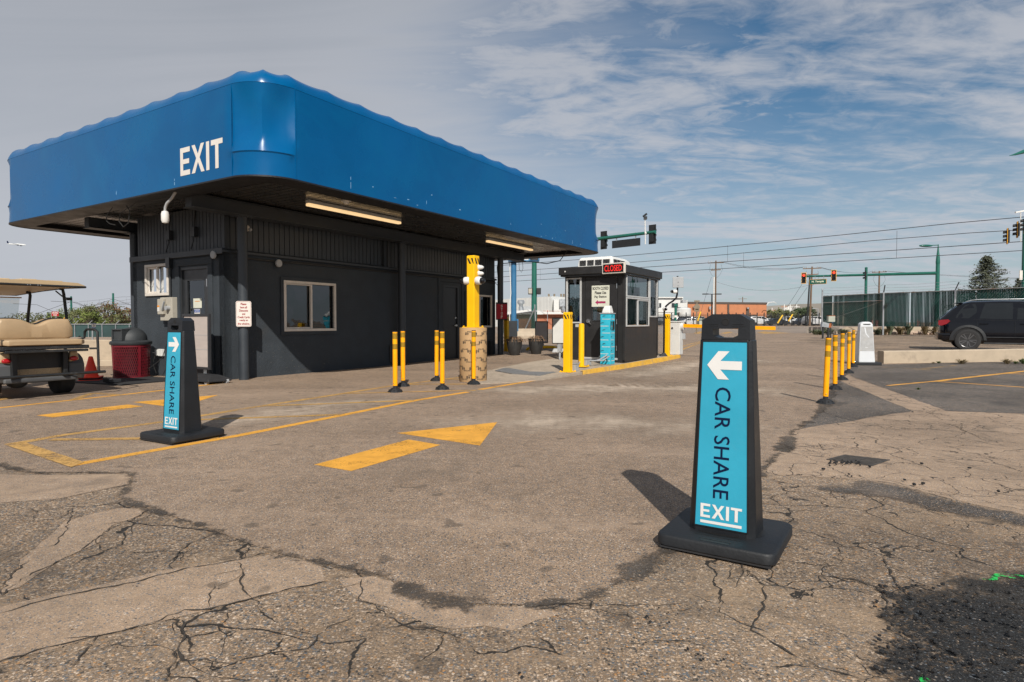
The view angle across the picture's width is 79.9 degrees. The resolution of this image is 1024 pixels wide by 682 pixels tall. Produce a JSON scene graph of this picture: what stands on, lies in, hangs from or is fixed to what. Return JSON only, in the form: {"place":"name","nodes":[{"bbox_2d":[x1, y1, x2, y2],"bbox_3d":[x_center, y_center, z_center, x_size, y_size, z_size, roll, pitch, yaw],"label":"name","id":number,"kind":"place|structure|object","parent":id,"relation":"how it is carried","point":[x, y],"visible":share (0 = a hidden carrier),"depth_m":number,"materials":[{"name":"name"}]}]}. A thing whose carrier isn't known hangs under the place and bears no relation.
{"place":"outdoors","nodes":[
{"label":"outdoors","id":0,"kind":"place"},
{"bbox_2d":[70,337,111,339],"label":"slope","id":1,"kind":"structure","parent":0,"point":[100,338],"depth_m":22.15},
{"bbox_2d":[23,320,130,336],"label":"screened fence","id":2,"kind":"object","parent":1,"relation":"on","point":[104,330],"visible":0.31,"depth_m":53.99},
{"bbox_2d":[76,301,130,323],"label":"tree","id":3,"kind":"object","parent":1,"relation":"on","point":[117,316],"visible":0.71,"depth_m":73.65,"materials":[{"name":"green plant"}]},
{"bbox_2d":[0,333,887,604],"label":"lane asphalt","id":4,"kind":"structure","parent":0,"point":[521,476],"depth_m":4.50,"materials":[{"name":"asphalt"}]},
{"bbox_2d":[5,441,82,466],"bbox_3d":[-3.740,0.892,4.868,1.478,0.001,0.138,1,2,36],"label":"lane marking","id":5,"kind":"object","parent":4,"relation":"on","point":[64,459],"visible":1,"depth_m":4.85,"materials":[{"name":"yellow paint"}]},
{"bbox_2d":[0,278,105,392],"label":"golf cart","id":6,"kind":"object","parent":4,"relation":"on","point":[26,357],"visible":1,"depth_m":8.65,"materials":[{"name":"metal"}]},
{"bbox_2d":[45,340,111,366],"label":"concrete wall","id":7,"kind":"structure","parent":4,"relation":"on","point":[105,353],"depth_m":15.61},
{"bbox_2d":[75,376,164,385],"bbox_3d":[-6.950,0.716,11.107,1.599,0.038,1.254,1,2,27],"label":"concrete slab","id":8,"kind":"object","parent":4,"relation":"on","point":[137,380],"depth_m":10.84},
{"bbox_2d":[78,356,103,380],"bbox_3d":[-7.726,0.507,11.209,0.340,0.452,0.340,-1,2,-20],"label":"traffic cone","id":9,"kind":"object","parent":8,"relation":"on","point":[90,365],"visible":0.77,"depth_m":11.14,"materials":[{"name":"plastic"}]},
{"bbox_2d":[109,327,151,377],"bbox_3d":[-7.351,0.221,11.796,0.710,0.980,0.710,0,2,12],"label":"trash can","id":10,"kind":"object","parent":8,"relation":"on","point":[130,348],"visible":0.99,"depth_m":11.55,"materials":[{"name":"plastic"}]},
{"bbox_2d":[38,395,216,416],"bbox_3d":[-4.597,0.812,7.654,1.008,0.004,2.164,2,2,43],"label":"lane arrow","id":11,"kind":"object","parent":4,"relation":"on","point":[154,402],"visible":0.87,"depth_m":7.40,"materials":[{"name":"yellow paint"}]},
{"bbox_2d":[139,318,224,443],"bbox_3d":[-2.971,0.329,5.499,0.520,1.076,0.510,1,2,30],"label":"panel sign","id":12,"kind":"object","parent":4,"relation":"on","point":[182,418],"visible":1,"depth_m":5.42,"materials":[{"name":"plastic"}]},
{"bbox_2d":[182,314,231,383],"bbox_3d":[-5.447,0.125,10.674,1.165,1.205,0.434,1,2,32],"label":"poster stand","id":13,"kind":"object","parent":4,"relation":"on","point":[202,331],"visible":0.66,"depth_m":10.61,"materials":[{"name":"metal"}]},
{"bbox_2d":[21,377,459,443],"bbox_3d":[-2.702,0.785,8.468,0.270,0.001,7.160,1,2,27],"label":"lane marking","id":14,"kind":"object","parent":4,"relation":"on","point":[31,440],"visible":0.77,"depth_m":6.43,"materials":[{"name":"yellow paint"}]},
{"bbox_2d":[49,384,475,440],"bbox_3d":[-1.911,0.784,8.432,1.611,0.001,7.464,1,2,29],"label":"lane marking","id":15,"kind":"object","parent":4,"relation":"on","point":[127,438],"visible":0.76,"depth_m":6.76,"materials":[{"name":"yellow paint"}]},
{"bbox_2d":[202,397,392,424],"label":"dust","id":16,"kind":"object","parent":4,"relation":"on","point":[293,412],"visible":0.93,"depth_m":7.16,"materials":[{"name":"asphalt"}]},
{"bbox_2d":[68,381,530,465],"bbox_3d":[-1.410,0.805,7.814,0.248,0.001,7.651,1,2,29],"label":"lane marking","id":17,"kind":"object","parent":4,"relation":"on","point":[175,446],"visible":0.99,"depth_m":5.79,"materials":[{"name":"yellow paint"}]},
{"bbox_2d":[388,331,402,392],"bbox_3d":[-1.753,0.311,9.159,0.218,0.915,0.218,0,2,0],"label":"delineator post","id":18,"kind":"object","parent":4,"relation":"on","point":[394,389],"visible":1,"depth_m":9.13,"materials":[{"name":"plastic"}]},
{"bbox_2d":[397,330,409,386],"bbox_3d":[-1.782,0.286,9.988,0.218,0.915,0.218,-1,2,-17],"label":"delineator post","id":19,"kind":"object","parent":4,"relation":"on","point":[402,383],"visible":0.88,"depth_m":9.96,"materials":[{"name":"plastic"}]},
{"bbox_2d":[314,422,496,470],"bbox_3d":[-0.711,0.880,5.364,0.945,0.001,2.292,1,2,16],"label":"lane arrow","id":20,"kind":"object","parent":4,"relation":"on","point":[475,436],"visible":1,"depth_m":5.18,"materials":[{"name":"yellow paint"}]},
{"bbox_2d":[0,373,847,611],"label":"pavement seal","id":21,"kind":"object","parent":4,"relation":"on","point":[411,590],"visible":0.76,"depth_m":2.58,"materials":[{"name":"asphalt"}]},
{"bbox_2d":[658,314,791,568],"bbox_3d":[1.020,0.412,2.895,0.520,1.076,0.510,1,2,33],"label":"panel sign","id":22,"kind":"object","parent":21,"relation":"on","point":[721,517],"visible":1,"depth_m":2.81,"materials":[{"name":"plastic"}]},
{"bbox_2d":[837,333,848,379],"bbox_3d":[6.405,0.298,11.854,0.218,0.915,0.218,2,2,44],"label":"delineator post","id":23,"kind":"object","parent":21,"relation":"on","point":[842,346],"visible":0.9,"depth_m":11.83,"materials":[{"name":"plastic"}]},
{"bbox_2d":[844,332,853,372],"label":"delineator post","id":24,"kind":"object","parent":21,"relation":"on","point":[848,370],"visible":0.94,"depth_m":13.42,"materials":[{"name":"plastic"}]},
{"bbox_2d":[430,330,439,380],"bbox_3d":[-1.350,0.257,10.918,0.218,0.915,0.218,-1,2,-34],"label":"delineator post","id":25,"kind":"object","parent":4,"relation":"on","point":[436,378],"visible":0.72,"depth_m":10.89,"materials":[{"name":"plastic"}]},
{"bbox_2d":[435,331,448,389],"bbox_3d":[-1.088,0.300,9.531,0.218,0.915,0.218,1,2,38],"label":"delineator post","id":26,"kind":"object","parent":4,"relation":"on","point":[441,386],"visible":1,"depth_m":9.50,"materials":[{"name":"plastic"}]},
{"bbox_2d":[467,330,479,384],"bbox_3d":[-0.646,0.276,10.318,0.218,0.915,0.218,1,2,21],"label":"delineator post","id":27,"kind":"object","parent":4,"relation":"on","point":[473,381],"visible":0.99,"depth_m":10.29,"materials":[{"name":"plastic"}]},
{"bbox_2d":[503,336,525,355],"bbox_3d":[0.056,0.138,18.132,0.600,0.574,0.771,0,2,-15],"label":"planter","id":28,"kind":"object","parent":4,"relation":"on","point":[514,345],"visible":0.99,"depth_m":17.96,"materials":[{"name":"plastic"}]},
{"bbox_2d":[527,335,543,353],"bbox_3d":[0.744,0.115,18.623,0.686,0.573,0.666,1,2,37],"label":"planter","id":29,"kind":"object","parent":4,"relation":"on","point":[536,344],"visible":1,"depth_m":18.46,"materials":[{"name":"plastic"}]},
{"bbox_2d":[535,321,547,345],"bbox_3d":[1.040,-0.207,21.504,0.496,0.981,0.296,0,2,-2],"label":"poster stand","id":30,"kind":"object","parent":4,"relation":"on","point":[541,328],"visible":0.56,"depth_m":21.48,"materials":[{"name":"metal"}]},
{"bbox_2d":[552,318,562,352],"bbox_3d":[1.534,-0.193,19.603,0.500,1.119,0.296,0,2,6],"label":"poster stand","id":31,"kind":"object","parent":4,"relation":"on","point":[557,330],"visible":0.56,"depth_m":19.59,"materials":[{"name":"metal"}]},
{"bbox_2d":[440,411,695,432],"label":"dust","id":32,"kind":"object","parent":4,"relation":"on","point":[538,421],"visible":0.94,"depth_m":6.37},
{"bbox_2d":[528,213,656,310],"bbox_3d":[4.580,-3.751,36.847,9.377,6.836,0.784,2,2,43],"label":"traffic signal mast","id":33,"kind":"object","parent":4,"relation":"on","point":[534,291],"visible":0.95,"depth_m":35.23,"materials":[{"name":"green metal"}]},
{"bbox_2d":[581,355,679,374],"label":"curb","id":34,"kind":"structure","parent":4,"relation":"on","point":[627,365],"depth_m":14.53,"materials":[{"name":"paint"}]},
{"bbox_2d":[480,383,792,394],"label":"dust","id":35,"kind":"object","parent":4,"relation":"on","point":[598,388],"visible":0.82,"depth_m":9.79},
{"bbox_2d":[611,360,780,376],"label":"dust","id":36,"kind":"object","parent":4,"relation":"on","point":[671,368],"visible":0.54,"depth_m":14.16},
{"bbox_2d":[821,289,822,330],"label":"fence post","id":37,"kind":"object","parent":4,"relation":"on","point":[822,308],"visible":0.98,"depth_m":43.82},
{"bbox_2d":[823,293,882,325],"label":"slatted gate","id":38,"kind":"structure","parent":37,"relation":"attached to","point":[841,302],"depth_m":41.56,"materials":[{"name":"metal"}]},
{"bbox_2d":[0,322,1023,681],"bbox_3d":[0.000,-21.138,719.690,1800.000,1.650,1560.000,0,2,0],"label":"ground","id":39,"kind":"structure","parent":0,"point":[568,644],"depth_m":2.20,"materials":[{"name":"asphalt"}]},
{"bbox_2d":[0,474,130,502],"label":"pale pavement","id":40,"kind":"structure","parent":39,"relation":"on","point":[14,488],"depth_m":3.92,"materials":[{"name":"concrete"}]},
{"bbox_2d":[31,296,110,322],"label":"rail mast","id":41,"kind":"object","parent":39,"relation":"on","point":[62,304],"visible":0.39,"depth_m":115.81,"materials":[{"name":"metal"}]},
{"bbox_2d":[80,217,1021,305],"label":"overhead wires","id":42,"kind":"object","parent":41,"relation":"hanging from","point":[788,240],"visible":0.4,"depth_m":41.27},
{"bbox_2d":[1,508,145,592],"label":"pale pavement","id":43,"kind":"structure","parent":39,"relation":"on","point":[88,528],"depth_m":2.92,"materials":[{"name":"asphalt"}]},
{"bbox_2d":[62,304,108,323],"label":"tree","id":44,"kind":"object","parent":39,"relation":"on","point":[73,314],"visible":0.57,"depth_m":69.70,"materials":[{"name":"green plant"}]},
{"bbox_2d":[73,310,109,323],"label":"tree","id":45,"kind":"object","parent":39,"relation":"on","point":[95,319],"visible":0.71,"depth_m":65.88,"materials":[{"name":"green plant"}]},
{"bbox_2d":[55,293,129,313],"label":"rail mast","id":46,"kind":"object","parent":39,"relation":"on","point":[112,299],"visible":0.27,"depth_m":107.80,"materials":[{"name":"metal"}]},
{"bbox_2d":[98,230,1021,304],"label":"overhead wires","id":47,"kind":"object","parent":46,"relation":"hanging from","point":[803,263],"visible":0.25,"depth_m":46.05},
{"bbox_2d":[0,554,324,660],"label":"pale pavement","id":48,"kind":"structure","parent":39,"relation":"on","point":[99,611],"depth_m":2.30,"materials":[{"name":"concrete"}]},
{"bbox_2d":[7,69,598,379],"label":"exit building","id":49,"kind":"structure","parent":39,"relation":"on","point":[263,154],"depth_m":11.82,"materials":[{"name":"paint"}]},
{"bbox_2d":[144,263,168,295],"bbox_3d":[-7.051,-1.214,12.167,0.850,0.630,0.080,1,2,32],"label":"window","id":50,"kind":"structure","parent":49,"relation":"in","point":[156,275],"depth_m":12.18,"materials":[{"name":"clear glass"}]},
{"bbox_2d":[157,297,176,320],"bbox_3d":[-6.669,-0.618,11.815,0.420,0.450,0.214,1,2,32],"label":"electric switch box","id":51,"kind":"object","parent":49,"relation":"attached to","point":[166,308],"visible":0.94,"depth_m":11.76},
{"bbox_2d":[183,269,207,373],"bbox_3d":[-5.957,-0.337,11.548,0.840,2.025,0.081,1,2,32],"label":"door","id":52,"kind":"structure","parent":49,"relation":"in","point":[194,281],"depth_m":11.57,"materials":[{"name":"metal"}]},
{"bbox_2d":[236,301,250,326],"bbox_3d":[-4.832,-0.488,11.001,0.255,0.460,0.006,-1,2,-20],"label":"notice sign","id":53,"kind":"object","parent":49,"relation":"attached to","point":[243,313],"visible":1,"depth_m":11.00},
{"bbox_2d":[284,280,335,330],"bbox_3d":[-4.182,-0.714,12.659,0.080,1.014,1.334,1,2,32],"label":"window","id":54,"kind":"structure","parent":49,"relation":"in","point":[307,305],"depth_m":12.65,"materials":[{"name":"clear glass"}]},
{"bbox_2d":[306,199,400,223],"bbox_3d":[-3.000,-2.486,11.864,0.100,0.110,2.400,1,2,32],"label":"ceiling light","id":55,"kind":"object","parent":49,"relation":"attached to","point":[341,209],"visible":1,"depth_m":11.67,"materials":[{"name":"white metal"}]},
{"bbox_2d":[444,287,456,358],"bbox_3d":[-1.680,-0.478,16.704,0.121,1.970,0.590,1,2,32],"label":"door","id":56,"kind":"structure","parent":49,"relation":"in","point":[450,317],"depth_m":16.73,"materials":[{"name":"metal"}]},
{"bbox_2d":[479,295,491,326],"bbox_3d":[-0.963,-0.873,17.833,0.080,0.954,1.284,1,2,32],"label":"window","id":57,"kind":"structure","parent":49,"relation":"in","point":[483,299],"depth_m":18.15,"materials":[{"name":"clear glass"}]},
{"bbox_2d":[496,302,506,319],"bbox_3d":[-0.306,-0.889,18.185,0.380,0.520,0.015,-1,2,-28],"label":"fire extinguisher cabinet","id":58,"kind":"object","parent":49,"relation":"attached to","point":[501,310],"visible":1,"depth_m":18.18,"materials":[{"name":"metal"}]},
{"bbox_2d":[486,238,532,250],"bbox_3d":[-0.032,-2.635,16.728,0.100,0.110,2.300,1,2,32],"label":"ceiling light","id":59,"kind":"object","parent":49,"relation":"attached to","point":[508,244],"visible":1,"depth_m":16.58,"materials":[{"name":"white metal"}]},
{"bbox_2d":[338,576,562,630],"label":"pale pavement","id":60,"kind":"structure","parent":39,"relation":"on","point":[376,590],"depth_m":2.22,"materials":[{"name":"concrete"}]},
{"bbox_2d":[0,412,1019,680],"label":"pavement cracks","id":61,"kind":"object","parent":39,"relation":"on","point":[176,654],"visible":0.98,"depth_m":2.30,"materials":[{"name":"asphalt"}]},
{"bbox_2d":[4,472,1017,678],"bbox_3d":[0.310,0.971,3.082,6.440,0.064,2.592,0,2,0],"label":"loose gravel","id":62,"kind":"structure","parent":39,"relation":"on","point":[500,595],"depth_m":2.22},
{"bbox_2d":[503,304,536,332],"bbox_3d":[0.044,-1.102,37.383,0.588,2.010,9.363,0,2,-13],"label":"fence","id":63,"kind":"object","parent":39,"relation":"on","point":[527,320],"visible":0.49,"depth_m":35.00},
{"bbox_2d":[508,258,539,320],"bbox_3d":[0.574,-2.232,29.925,1.520,4.800,0.680,0,2,0],"label":"pylon sign","id":64,"kind":"object","parent":39,"relation":"on","point":[513,290],"visible":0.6,"depth_m":29.83,"materials":[{"name":"blue metal"}]},
{"bbox_2d":[495,294,564,326],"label":"white warehouse","id":65,"kind":"structure","parent":39,"relation":"on","point":[553,303],"depth_m":85.16,"materials":[{"name":"metal"}]},
{"bbox_2d":[507,300,562,328],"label":"building","id":66,"kind":"structure","parent":39,"relation":"on","point":[541,315],"depth_m":69.95,"materials":[{"name":"orange brick"}]},
{"bbox_2d":[658,297,686,318],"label":"white building","id":67,"kind":"structure","parent":39,"relation":"on","point":[664,301],"depth_m":149.78,"materials":[{"name":"metal"}]},
{"bbox_2d":[687,302,774,317],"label":"brick building","id":68,"kind":"structure","parent":39,"relation":"on","point":[753,308],"depth_m":175.07,"materials":[{"name":"orange brick"}]},
{"bbox_2d":[658,312,819,325],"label":"picket fence","id":69,"kind":"object","parent":39,"relation":"on","point":[778,318],"visible":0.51,"depth_m":110.70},
{"bbox_2d":[766,302,886,322],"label":"grey warehouse","id":70,"kind":"structure","parent":39,"relation":"on","point":[817,306],"depth_m":319.38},
{"bbox_2d":[882,285,885,334],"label":"fence post","id":71,"kind":"object","parent":39,"relation":"on","point":[883,311],"visible":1,"depth_m":39.42,"materials":[{"name":"metal"}]},
{"bbox_2d":[884,290,953,326],"bbox_3d":[24.911,-1.978,37.543,0.084,2.169,4.357,-1,2,-23],"label":"slatted fence","id":72,"kind":"object","parent":71,"relation":"attached to","point":[897,314],"visible":0.88,"depth_m":37.62,"materials":[{"name":"metal"}]},
{"bbox_2d":[840,375,945,410],"bbox_3d":[6.132,0.794,10.542,0.507,0.001,6.108,1,2,18],"label":"pavement strip","id":73,"kind":"object","parent":39,"relation":"on","point":[909,403],"visible":0.91,"depth_m":9.20,"materials":[{"name":"concrete"}]},
{"bbox_2d":[868,571,1023,681],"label":"tar spill","id":74,"kind":"object","parent":39,"relation":"on","point":[998,630],"visible":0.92,"depth_m":2.08,"materials":[{"name":"asphalt"}]},
{"bbox_2d":[877,348,1023,363],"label":"wall","id":75,"kind":"structure","parent":39,"relation":"on","point":[942,356],"depth_m":16.02,"materials":[{"name":"concrete"}]},
{"bbox_2d":[954,282,958,305],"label":"fence post","id":76,"kind":"object","parent":39,"relation":"on","point":[955,294],"visible":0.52,"depth_m":35.39,"materials":[{"name":"metal"}]},
{"bbox_2d":[956,287,1023,304],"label":"slatted fence","id":77,"kind":"object","parent":76,"relation":"attached to","point":[996,294],"visible":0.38,"depth_m":33.87,"materials":[{"name":"metal"}]},
{"bbox_2d":[941,254,1011,309],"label":"spruce tree","id":78,"kind":"object","parent":39,"relation":"on","point":[986,264],"visible":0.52,"depth_m":65.42,"materials":[{"name":"green plant"}]},
{"bbox_2d":[934,298,1023,348],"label":"suv","id":79,"kind":"object","parent":39,"relation":"on","point":[971,324],"visible":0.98,"depth_m":20.01,"materials":[{"name":"black metal"}]},
{"bbox_2d":[1003,210,1023,286],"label":"signal post","id":80,"kind":"object","parent":39,"relation":"on","point":[1018,229],"visible":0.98,"depth_m":32.56,"materials":[{"name":"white metal"}]},
{"bbox_2d":[0,0,1023,321],"label":"sky","id":81,"kind":"structure","parent":0,"point":[728,123],"materials":[{"name":"blue"}]},
{"bbox_2d":[478,353,670,383],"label":"pavement island","id":82,"kind":"structure","parent":0,"point":[546,365],"depth_m":12.52,"materials":[{"name":"concrete"}]},
{"bbox_2d":[459,328,486,381],"bbox_3d":[-0.690,0.239,10.863,0.490,0.955,0.490,0,2,0],"label":"concrete form tube","id":83,"kind":"object","parent":82,"relation":"on","point":[465,348],"visible":0.94,"depth_m":10.66,"materials":[{"name":"cardboard"}]},
{"bbox_2d":[462,255,483,327],"bbox_3d":[-0.690,-0.874,10.828,0.280,1.270,0.280,1,2,32],"label":"square bollard","id":84,"kind":"object","parent":83,"relation":"on","point":[472,296],"visible":1,"depth_m":10.76,"materials":[{"name":"metal"}]},
{"bbox_2d":[495,368,555,375],"bbox_3d":[0.177,0.635,12.436,0.912,0.046,1.859,-1,2,-36],"label":"steel cover plate","id":85,"kind":"object","parent":82,"relation":"on","point":[512,371],"visible":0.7,"depth_m":12.09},
{"bbox_2d":[559,312,575,372],"bbox_3d":[1.122,0.021,12.262,0.252,1.200,0.252,1,2,32],"label":"square bollard","id":86,"kind":"object","parent":82,"relation":"on","point":[568,342],"visible":1,"depth_m":12.21,"materials":[{"name":"metal"}]},
{"bbox_2d":[578,323,588,366],"bbox_3d":[1.506,0.085,13.262,0.280,0.940,0.280,1,2,32],"label":"pipe bollard","id":87,"kind":"object","parent":82,"relation":"on","point":[581,344],"visible":0.83,"depth_m":13.21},
{"bbox_2d":[600,306,615,364],"bbox_3d":[2.229,-0.142,14.219,0.290,1.360,0.300,1,2,32],"label":"pay kiosk","id":88,"kind":"object","parent":82,"relation":"on","point":[607,330],"visible":0.98,"depth_m":14.12,"materials":[{"name":"blue plastic"}]},
{"bbox_2d":[559,265,661,361],"bbox_3d":[2.626,-0.692,15.995,1.790,2.320,2.678,1,2,32],"label":"ticket booth","id":89,"kind":"object","parent":82,"relation":"on","point":[633,296],"visible":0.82,"depth_m":15.14,"materials":[{"name":"paint"}]},
{"bbox_2d":[566,278,581,322],"bbox_3d":[1.551,-1.010,15.291,0.430,1.132,0.052,1,2,32],"label":"window","id":90,"kind":"structure","parent":89,"relation":"in","point":[567,279],"depth_m":15.18,"materials":[{"name":"white metal"}]},
{"bbox_2d":[570,280,597,319],"bbox_3d":[1.995,-1.080,16.427,0.052,1.122,2.240,1,2,32],"label":"window","id":91,"kind":"structure","parent":89,"relation":"in","point":[574,284],"depth_m":15.87,"materials":[{"name":"white glass"}]},
{"bbox_2d":[592,285,609,306],"bbox_3d":[2.156,-1.095,14.881,0.465,0.515,0.006,1,2,32],"label":"booth notice","id":92,"kind":"object","parent":89,"relation":"attached to","point":[600,295],"visible":1,"depth_m":14.88,"materials":[{"name":"paper"}]},
{"bbox_2d":[585,277,617,357],"bbox_3d":[2.169,-0.573,14.892,0.840,1.930,0.112,1,2,32],"label":"door","id":93,"kind":"structure","parent":89,"relation":"in","point":[592,327],"depth_m":14.99,"materials":[{"name":"paint"}]},
{"bbox_2d":[578,256,629,266],"bbox_3d":[2.371,-1.968,15.580,0.955,0.253,1.245,1,2,32],"label":"air conditioner","id":94,"kind":"object","parent":89,"relation":"on","point":[592,261],"visible":0.67,"depth_m":15.09,"materials":[{"name":"white plastic"}]},
{"bbox_2d":[602,262,625,273],"bbox_3d":[2.413,-1.726,14.482,0.610,0.250,0.078,1,2,40],"label":"led display","id":95,"kind":"object","parent":89,"relation":"attached to","point":[613,268],"visible":1,"depth_m":14.45},
{"bbox_2d":[626,275,649,298],"bbox_3d":[3.157,-1.381,15.329,0.052,0.592,1.620,1,2,32],"label":"window","id":96,"kind":"structure","parent":89,"relation":"in","point":[637,287],"depth_m":15.34,"materials":[{"name":"glass"}]},
{"bbox_2d":[626,297,649,326],"bbox_3d":[3.157,-0.722,15.350,0.052,0.712,1.620,1,2,32],"label":"window","id":97,"kind":"structure","parent":89,"relation":"in","point":[637,309],"depth_m":15.32,"materials":[{"name":"white metal"}]},
{"bbox_2d":[649,279,657,316],"bbox_3d":[3.767,-1.162,16.317,0.052,1.052,0.630,1,2,32],"label":"window","id":98,"kind":"structure","parent":89,"relation":"in","point":[653,311],"depth_m":16.39,"materials":[{"name":"white metal"}]},
{"bbox_2d":[665,314,671,355],"bbox_3d":[4.444,-0.176,17.503,0.255,1.200,0.255,1,2,32],"label":"square bollard","id":99,"kind":"object","parent":82,"relation":"on","point":[667,333],"visible":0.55,"depth_m":17.43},
{"bbox_2d":[659,276,683,355],"bbox_3d":[4.506,-0.701,17.287,0.660,2.270,0.200,0,2,0],"label":"reader pole","id":100,"kind":"object","parent":82,"relation":"on","point":[678,282],"visible":0.94,"depth_m":17.24,"materials":[{"name":"black metal"}]},
{"bbox_2d":[670,321,775,354],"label":"barrier gate","id":101,"kind":"structure","parent":82,"relation":"on","point":[677,334],"depth_m":17.93,"materials":[{"name":"metal"}]},
{"bbox_2d":[495,326,933,333],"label":"street","id":102,"kind":"structure","parent":0,"point":[792,329],"depth_m":60.01,"materials":[{"name":"asphalt"}]},
{"bbox_2d":[801,244,939,303],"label":"traffic signal mast","id":103,"kind":"object","parent":102,"relation":"on","point":[833,275],"visible":0.95,"depth_m":62.61,"materials":[{"name":"metal"}]},
{"bbox_2d":[801,381,910,428],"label":"dark pavement","id":104,"kind":"structure","parent":0,"point":[852,403],"depth_m":7.92,"materials":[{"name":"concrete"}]},
{"bbox_2d":[816,337,834,403],"bbox_3d":[4.322,0.404,8.413,0.218,0.916,0.218,0,2,0],"label":"delineator post","id":105,"kind":"object","parent":104,"relation":"on","point":[824,400],"visible":1,"depth_m":8.38,"materials":[{"name":"plastic"}]},
{"bbox_2d":[829,335,842,389],"bbox_3d":[5.381,0.350,10.167,0.218,0.916,0.218,-1,2,-23],"label":"delineator post","id":106,"kind":"object","parent":104,"relation":"on","point":[834,386],"visible":0.94,"depth_m":10.13,"materials":[{"name":"plastic"}]},
{"bbox_2d":[765,411,1023,514],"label":"pale pavement","id":107,"kind":"structure","parent":0,"point":[940,441],"depth_m":5.12,"materials":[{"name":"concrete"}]},
{"bbox_2d":[518,459,1023,677],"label":"tar crumbs","id":108,"kind":"object","parent":107,"relation":"on","point":[954,651],"visible":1,"depth_m":2.08,"materials":[{"name":"asphalt"}]},
{"bbox_2d":[826,454,889,465],"bbox_3d":[2.740,0.938,4.834,0.430,0.016,0.308,-1,2,-40],"label":"storm drain","id":109,"kind":"object","parent":107,"relation":"on","point":[866,460],"visible":0.95,"depth_m":4.82,"materials":[{"name":"metal"}]},
{"bbox_2d":[819,480,1023,525],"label":"pavement patch","id":110,"kind":"object","parent":107,"relation":"on","point":[894,492],"visible":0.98,"depth_m":3.72,"materials":[{"name":"asphalt"}]},
{"bbox_2d":[849,362,1023,412],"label":"dark pavement","id":111,"kind":"structure","parent":0,"point":[974,396],"depth_m":11.15,"materials":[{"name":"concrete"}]},
{"bbox_2d":[851,322,881,364],"bbox_3d":[9.035,0.060,15.640,0.700,1.105,0.400,0,2,4],"label":"panel sign","id":112,"kind":"object","parent":111,"relation":"on","point":[864,353],"visible":0.84,"depth_m":15.54,"materials":[{"name":"plastic"}]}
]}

